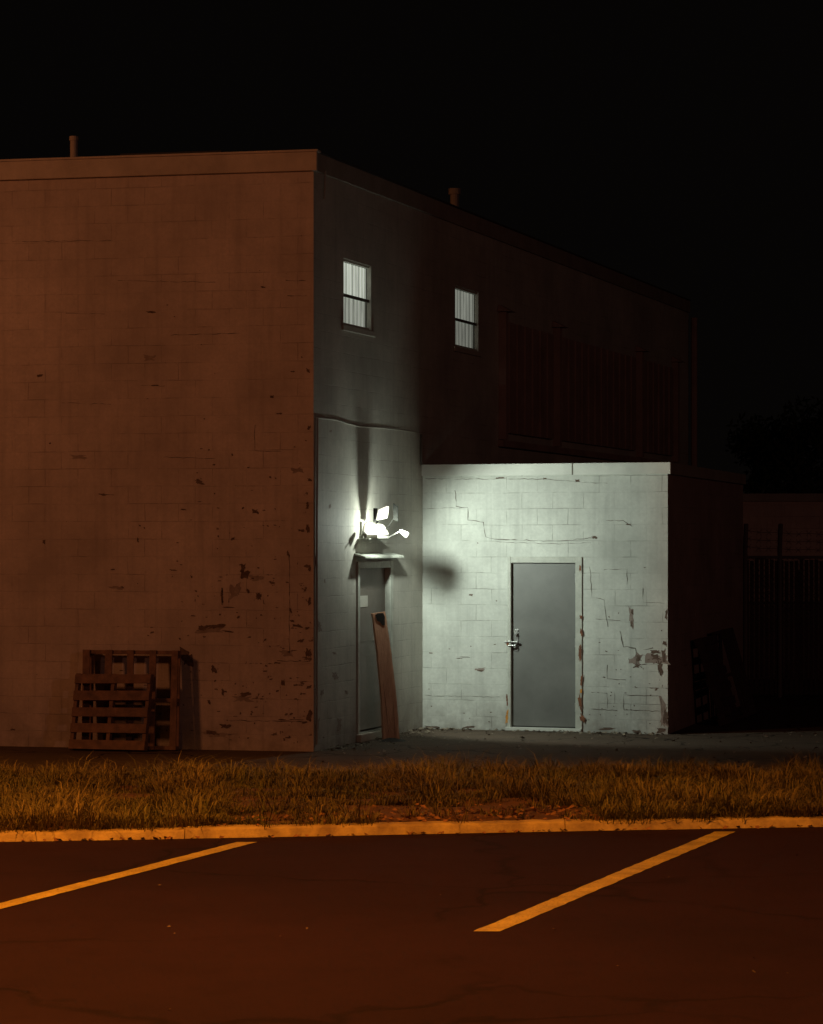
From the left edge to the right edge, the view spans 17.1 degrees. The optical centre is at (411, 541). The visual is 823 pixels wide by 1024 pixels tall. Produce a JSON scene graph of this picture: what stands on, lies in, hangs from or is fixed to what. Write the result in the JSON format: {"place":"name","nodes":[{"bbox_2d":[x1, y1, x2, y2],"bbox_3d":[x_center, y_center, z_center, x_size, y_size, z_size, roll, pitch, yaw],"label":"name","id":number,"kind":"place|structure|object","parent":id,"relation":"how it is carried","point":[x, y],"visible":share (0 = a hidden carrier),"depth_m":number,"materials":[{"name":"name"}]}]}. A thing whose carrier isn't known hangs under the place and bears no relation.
{"place":"outdoors","nodes":[
{"label":"outdoors","id":0,"kind":"place"},
{"bbox_2d":[184,830,610,838],"bbox_3d":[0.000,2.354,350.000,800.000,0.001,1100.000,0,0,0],"label":"ground","id":1,"kind":"structure","parent":0,"point":[353,835],"depth_m":21.93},
{"bbox_2d":[0,816,822,841],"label":"kerb","id":2,"kind":"structure","parent":1,"relation":"on","point":[352,829],"depth_m":22.07,"materials":[{"name":"yellow paint"}]},
{"bbox_2d":[750,424,822,492],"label":"tree","id":3,"kind":"object","parent":1,"relation":"on","point":[817,480],"visible":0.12,"depth_m":59.27,"materials":[{"name":"green plant"}]},
{"bbox_2d":[0,776,820,829],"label":"grass verge soil","id":4,"kind":"structure","parent":0,"point":[513,802],"depth_m":23.21,"materials":[{"name":"brown soil"}]},
{"bbox_2d":[0,743,822,832],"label":"grass","id":5,"kind":"structure","parent":4,"relation":"on","point":[39,799],"depth_m":24.15,"materials":[{"name":"plant"}]},
{"bbox_2d":[2,798,822,841],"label":"leaf litter","id":6,"kind":"object","parent":4,"relation":"on","point":[500,815],"visible":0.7,"depth_m":22.48,"materials":[{"name":"brown plant"}]},
{"bbox_2d":[0,827,822,1023],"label":"parking lot","id":7,"kind":"structure","parent":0,"point":[390,935],"depth_m":16.55,"materials":[{"name":"grey asphalt"}]},
{"bbox_2d":[0,842,254,908],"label":"parking line","id":8,"kind":"object","parent":7,"relation":"on","point":[40,895],"visible":1,"depth_m":19.30,"materials":[{"name":"paint"}]},
{"bbox_2d":[475,832,733,930],"bbox_3d":[1.498,2.346,19.381,0.166,0.001,6.124,0,0,20],"label":"parking line","id":9,"kind":"object","parent":7,"relation":"on","point":[534,911],"visible":1,"depth_m":18.79,"materials":[{"name":"paint"}]},
{"bbox_2d":[0,679,822,774],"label":"yard pavement","id":10,"kind":"structure","parent":0,"point":[774,718],"depth_m":31.07,"materials":[{"name":"concrete"}]},
{"bbox_2d":[68,673,153,750],"bbox_3d":[-3.379,1.915,30.882,0.946,0.865,0.221,0,0,13],"label":"wooden pallet","id":11,"kind":"object","parent":10,"relation":"on","point":[110,727],"visible":1,"depth_m":30.82,"materials":[{"name":"brown wood"}]},
{"bbox_2d":[82,650,180,749],"bbox_3d":[-3.175,1.783,31.037,1.135,1.125,0.196,0,0,13],"label":"wooden pallet","id":12,"kind":"object","parent":10,"relation":"on","point":[88,668],"visible":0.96,"depth_m":30.96,"materials":[{"name":"brown wood"}]},
{"bbox_2d":[0,171,313,751],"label":"end wall","id":13,"kind":"structure","parent":10,"relation":"on","point":[221,240],"depth_m":31.15,"materials":[{"name":"paint"}]},
{"bbox_2d":[0,151,317,180],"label":"fascia end","id":14,"kind":"structure","parent":13,"relation":"attached to","point":[168,165],"depth_m":31.10,"materials":[{"name":"metal"}]},
{"bbox_2d":[0,149,320,161],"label":"fascia end cap","id":15,"kind":"object","parent":14,"relation":"on","point":[159,155],"visible":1,"depth_m":31.08,"materials":[{"name":"brown metal"}]},
{"bbox_2d":[120,150,223,154],"bbox_3d":[-2.717,-4.409,31.154,1.200,0.023,0.130,0,0,13],"label":"roof edge upstand","id":16,"kind":"object","parent":14,"relation":"on","point":[171,152],"visible":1,"depth_m":31.09,"materials":[{"name":"metal"}]},
{"bbox_2d":[13,240,307,721],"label":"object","id":17,"kind":"structure","parent":13,"relation":"attached to","point":[209,458],"depth_m":30.98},
{"bbox_2d":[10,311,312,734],"bbox_3d":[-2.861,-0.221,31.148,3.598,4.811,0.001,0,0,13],"label":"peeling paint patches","id":18,"kind":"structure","parent":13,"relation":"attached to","point":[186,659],"depth_m":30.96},
{"bbox_2d":[49,270,306,740],"bbox_3d":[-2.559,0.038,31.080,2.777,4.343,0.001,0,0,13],"label":"peeling paint patches","id":19,"kind":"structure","parent":13,"relation":"attached to","point":[234,591],"depth_m":30.96,"materials":[{"name":"paint"}]},
{"bbox_2d":[356,729,381,742],"bbox_3d":[-0.411,2.301,32.767,0.068,0.097,1.366,0,0,18],"label":"side door step","id":20,"kind":"object","parent":10,"relation":"on","point":[367,736],"visible":0.56,"depth_m":32.39,"materials":[{"name":"concrete"}]},
{"bbox_2d":[371,612,406,741],"bbox_3d":[-0.241,1.602,32.463,0.383,1.556,0.452,0,0,-23],"label":"leaning wooden post","id":21,"kind":"object","parent":10,"relation":"on","point":[389,717],"visible":0.98,"depth_m":32.46,"materials":[{"name":"brown wood"}]},
{"bbox_2d":[314,171,688,750],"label":"side wall","id":22,"kind":"structure","parent":10,"relation":"on","point":[407,367],"depth_m":33.97,"materials":[{"name":"paint"}]},
{"bbox_2d":[315,430,347,730],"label":"peeling paint patches","id":23,"kind":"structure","parent":22,"relation":"attached to","point":[335,676],"depth_m":31.38,"materials":[{"name":"paint"}]},
{"bbox_2d":[344,259,371,330],"bbox_3d":[-0.653,-2.900,32.210,0.054,0.770,1.014,0,0,18],"label":"window frame","id":24,"kind":"object","parent":22,"relation":"attached to","point":[369,297],"visible":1,"depth_m":32.66,"materials":[{"name":"grey metal"}]},
{"bbox_2d":[344,297,364,326],"bbox_3d":[-0.702,-2.703,32.226,0.012,0.317,0.954,0,0,18],"label":"window curtain","id":25,"kind":"object","parent":24,"relation":"attached to","point":[354,312],"depth_m":32.30,"materials":[{"name":"white fabric"}]},
{"bbox_2d":[344,262,365,298],"bbox_3d":[-0.692,-3.058,32.223,0.012,0.394,0.954,0,0,18],"label":"window curtain","id":26,"kind":"object","parent":24,"relation":"attached to","point":[354,280],"depth_m":32.28,"materials":[{"name":"white fabric"}]},
{"bbox_2d":[344,293,368,302],"bbox_3d":[-0.663,-2.867,32.214,0.026,0.034,0.954,0,0,18],"label":"window meeting rail","id":27,"kind":"object","parent":24,"relation":"attached to","point":[356,298],"depth_m":32.23,"materials":[{"name":"black metal"}]},
{"bbox_2d":[342,324,374,336],"bbox_3d":[-0.617,-2.478,32.189,0.027,0.067,1.154,0,0,18],"label":"window sill","id":28,"kind":"structure","parent":22,"relation":"attached to","point":[348,328],"depth_m":32.13,"materials":[{"name":"grey concrete"}]},
{"bbox_2d":[316,171,421,744],"bbox_3d":[-0.458,-0.962,32.667,0.040,6.472,3.926,0,0,18],"label":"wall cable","id":29,"kind":"object","parent":22,"relation":"attached to","point":[317,418],"depth_m":30.80,"materials":[{"name":"paint"}]},
{"bbox_2d":[356,561,392,733],"bbox_3d":[-0.485,1.240,32.801,0.130,2.020,1.326,0,0,18],"label":"side door frame","id":30,"kind":"object","parent":22,"relation":"attached to","point":[387,566],"visible":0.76,"depth_m":32.46,"materials":[{"name":"grey metal"}]},
{"bbox_2d":[360,568,384,729],"bbox_3d":[-0.519,1.270,32.801,0.045,1.920,1.146,0,0,18],"label":"side door leaf","id":31,"kind":"object","parent":30,"relation":"attached to","point":[370,580],"visible":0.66,"depth_m":32.85,"materials":[{"name":"grey paint"}]},
{"bbox_2d":[360,590,381,706],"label":"side door panels","id":32,"kind":"object","parent":31,"relation":"attached to","point":[369,688],"visible":0.71,"depth_m":32.76,"materials":[{"name":"grey paint"}]},
{"bbox_2d":[360,595,367,606],"bbox_3d":[-0.566,0.703,32.546,0.004,0.134,0.283,0,0,18],"label":"door notice","id":33,"kind":"object","parent":32,"relation":"attached to","point":[363,601],"depth_m":32.56,"materials":[{"name":"paper"}]},
{"bbox_2d":[354,553,403,557],"bbox_3d":[-0.380,0.160,32.746,0.137,0.060,1.466,0,0,18],"label":"door canopy","id":34,"kind":"object","parent":22,"relation":"attached to","point":[379,555],"visible":1,"depth_m":32.65,"materials":[{"name":"white metal"}]},
{"bbox_2d":[358,503,408,539],"bbox_3d":[-0.360,-0.244,32.417,0.381,0.429,0.994,0,0,19],"label":"wall flood light","id":35,"kind":"object","parent":22,"relation":"attached to","point":[372,531],"visible":1,"depth_m":32.30,"materials":[{"name":"beige"}]},
{"bbox_2d":[420,434,422,464],"bbox_3d":[0.125,-1.162,34.483,0.024,0.386,0.035,0,0,18],"label":"corner conduit","id":36,"kind":"object","parent":22,"relation":"attached to","point":[421,448],"visible":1,"depth_m":34.48,"materials":[{"name":"grey metal"}]},
{"bbox_2d":[455,286,478,350],"bbox_3d":[0.717,-2.965,36.466,0.054,0.796,1.088,0,0,18],"label":"window frame","id":37,"kind":"object","parent":22,"relation":"attached to","point":[476,294],"visible":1,"depth_m":36.95,"materials":[{"name":"grey metal"}]},
{"bbox_2d":[455,321,472,347],"bbox_3d":[0.669,-2.761,36.481,0.012,0.328,1.028,0,0,18],"label":"window far curtain","id":38,"kind":"object","parent":37,"relation":"attached to","point":[463,334],"depth_m":36.55,"materials":[{"name":"white fabric"}]},
{"bbox_2d":[455,289,473,321],"bbox_3d":[0.678,-3.129,36.478,0.012,0.408,1.028,0,0,18],"label":"window far curtain","id":39,"kind":"object","parent":37,"relation":"attached to","point":[464,305],"depth_m":36.55,"materials":[{"name":"white fabric"}]},
{"bbox_2d":[455,318,476,325],"bbox_3d":[0.707,-2.930,36.469,0.026,0.034,1.028,0,0,18],"label":"window far meeting rail","id":40,"kind":"object","parent":37,"relation":"attached to","point":[465,321],"depth_m":36.48,"materials":[{"name":"black metal"}]},
{"bbox_2d":[454,346,481,356],"bbox_3d":[0.753,-2.531,36.444,0.027,0.067,1.228,0,0,18],"label":"window far sill","id":41,"kind":"structure","parent":22,"relation":"attached to","point":[467,351],"depth_m":36.39,"materials":[{"name":"grey concrete"}]},
{"bbox_2d":[316,153,689,312],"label":"fascia side","id":42,"kind":"structure","parent":22,"relation":"attached to","point":[351,175],"depth_m":37.04,"materials":[{"name":"metal"}]},
{"bbox_2d":[319,152,690,300],"bbox_3d":[1.938,-4.383,40.278,0.140,0.019,20.000,0,0,18],"label":"fascia side cap","id":43,"kind":"object","parent":42,"relation":"on","point":[377,175],"visible":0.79,"depth_m":37.10,"materials":[{"name":"brown metal"}]},
{"bbox_2d":[498,440,677,462],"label":"panel sill","id":44,"kind":"structure","parent":22,"relation":"attached to","point":[545,448],"depth_m":41.40,"materials":[{"name":"metal"}]},
{"bbox_2d":[497,304,683,461],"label":"bay posts","id":45,"kind":"object","parent":22,"relation":"attached to","point":[503,311],"visible":1,"depth_m":40.66,"materials":[{"name":"metal"}]},
{"bbox_2d":[509,322,673,455],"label":"corrugated panels","id":46,"kind":"object","parent":22,"relation":"attached to","point":[598,396],"visible":1,"depth_m":42.46,"materials":[{"name":"metal"}]},
{"bbox_2d":[505,727,580,731],"bbox_3d":[1.652,2.326,34.063,0.979,0.042,0.140,0,0,20],"label":"annex threshold","id":47,"kind":"object","parent":10,"relation":"on","point":[537,729],"visible":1,"depth_m":34.02,"materials":[{"name":"grey concrete"}]},
{"bbox_2d":[320,726,822,767],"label":"yard debris","id":48,"kind":"object","parent":10,"relation":"on","point":[567,731],"visible":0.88,"depth_m":32.98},
{"bbox_2d":[668,474,742,733],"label":"annex side wall","id":49,"kind":"structure","parent":10,"relation":"on","point":[705,557],"depth_m":35.74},
{"bbox_2d":[671,462,745,484],"bbox_3d":[3.979,-0.901,36.534,0.039,0.143,6.300,0,0,15],"label":"roof edge trim","id":50,"kind":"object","parent":49,"relation":"attached to","point":[701,472],"visible":1,"depth_m":36.15,"materials":[{"name":"metal"}]},
{"bbox_2d":[694,635,740,725],"bbox_3d":[3.963,1.784,35.502,0.453,1.131,1.100,0,0,15],"label":"wooden pallet","id":51,"kind":"object","parent":10,"relation":"on","point":[718,683],"visible":1,"depth_m":35.32,"materials":[{"name":"brown wood"}]},
{"bbox_2d":[711,627,756,718],"bbox_3d":[4.326,1.755,36.750,0.446,1.189,1.100,0,0,15],"label":"wooden pallet","id":52,"kind":"object","parent":10,"relation":"on","point":[739,676],"visible":0.95,"depth_m":36.64,"materials":[{"name":"brown wood"}]},
{"bbox_2d":[725,395,822,493],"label":"tree","id":53,"kind":"object","parent":10,"relation":"on","point":[757,444],"visible":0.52,"depth_m":57.30,"materials":[{"name":"green plant"}]},
{"bbox_2d":[743,524,822,697],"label":"chain link fence","id":54,"kind":"object","parent":10,"relation":"on","point":[780,629],"visible":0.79,"depth_m":41.49,"materials":[{"name":"metal"}]},
{"bbox_2d":[743,501,822,678],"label":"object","id":55,"kind":"object","parent":10,"relation":"on","point":[792,517],"depth_m":46.96,"materials":[{"name":"paint"}]},
{"bbox_2d":[743,493,822,500],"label":"coping","id":56,"kind":"object","parent":55,"relation":"on","point":[789,497],"depth_m":46.90,"materials":[{"name":"metal"}]},
{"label":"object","id":57,"kind":"object","parent":10,"relation":"on","visible":0},
{"bbox_2d":[691,318,696,466],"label":"downspout","id":58,"kind":"object","parent":57,"relation":"attached to","point":[693,391],"visible":0.35,"depth_m":49.61,"materials":[{"name":"metal"}]},
{"bbox_2d":[0,0,822,493],"label":"sky","id":59,"kind":"structure","parent":0,"point":[674,146],"materials":[{"name":"black"}]},
{"bbox_2d":[423,474,667,733],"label":"annex front wall","id":60,"kind":"structure","parent":0,"point":[460,564],"depth_m":34.04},
{"bbox_2d":[425,478,662,711],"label":"wall cracks","id":61,"kind":"object","parent":60,"relation":"attached to","point":[591,588],"visible":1,"depth_m":33.83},
{"bbox_2d":[508,557,581,730],"bbox_3d":[1.666,1.267,34.069,0.966,2.167,0.098,0,0,20],"label":"annex door frame","id":62,"kind":"object","parent":60,"relation":"attached to","point":[577,561],"visible":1,"depth_m":33.89,"materials":[{"name":"white metal"}]},
{"bbox_2d":[512,563,574,727],"bbox_3d":[1.658,1.282,34.108,0.839,2.047,0.050,0,0,20],"label":"annex door leaf","id":63,"kind":"object","parent":62,"relation":"attached to","point":[543,657],"visible":1,"depth_m":34.09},
{"bbox_2d":[504,629,518,650],"bbox_3d":[1.251,1.221,34.187,0.180,0.270,0.082,0,0,20],"label":"annex door lever","id":64,"kind":"object","parent":63,"relation":"attached to","point":[516,640],"visible":1,"depth_m":34.20,"materials":[{"name":"silver metal"}]},
{"bbox_2d":[512,726,574,727],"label":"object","id":65,"kind":"object","parent":63,"relation":"attached to","point":[543,726],"visible":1,"depth_m":34.08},
{"bbox_2d":[505,689,581,723],"bbox_3d":[1.637,2.040,34.023,0.997,0.470,0.001,0,0,20],"label":"primer door jamb","id":66,"kind":"object","parent":62,"relation":"attached to","point":[506,717],"visible":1,"depth_m":34.19,"materials":[{"name":"paint"}]},
{"bbox_2d":[506,565,585,721],"bbox_3d":[1.663,1.254,34.015,1.036,1.946,0.001,0,0,20],"label":"rust door jamb","id":67,"kind":"object","parent":62,"relation":"attached to","point":[582,718],"visible":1,"depth_m":33.86,"materials":[{"name":"brown metal"}]},
{"bbox_2d":[424,477,667,732],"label":"peeling paint patches","id":68,"kind":"object","parent":60,"relation":"attached to","point":[665,714],"visible":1,"depth_m":33.56,"materials":[{"name":"brown paint"}]},
{"bbox_2d":[422,462,670,475],"bbox_3d":[1.648,-0.902,34.017,3.229,0.145,0.042,0,0,20],"label":"annex coping","id":69,"kind":"object","parent":60,"relation":"on","point":[547,469],"visible":1,"depth_m":33.98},
{"bbox_2d":[475,607,669,726],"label":"peeling paint patches","id":70,"kind":"object","parent":60,"relation":"attached to","point":[647,657],"visible":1,"depth_m":33.57,"materials":[{"name":"paint"}]},
{"label":"main roof","id":71,"kind":"object","parent":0,"visible":0},
{"bbox_2d":[69,136,77,156],"bbox_3d":[-3.992,-4.503,32.433,0.109,0.586,0.109,0,0,0],"label":"roof vent pipe","id":72,"kind":"object","parent":71,"relation":"on","point":[73,140],"visible":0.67,"depth_m":32.40,"materials":[{"name":"metal"}]},
{"bbox_2d":[448,188,460,206],"bbox_3d":[0.597,-4.551,37.971,0.169,0.681,0.169,0,0,0],"label":"roof vent stub","id":73,"kind":"object","parent":71,"relation":"on","point":[454,193],"visible":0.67,"depth_m":37.92,"materials":[{"name":"metal"}]}
]}

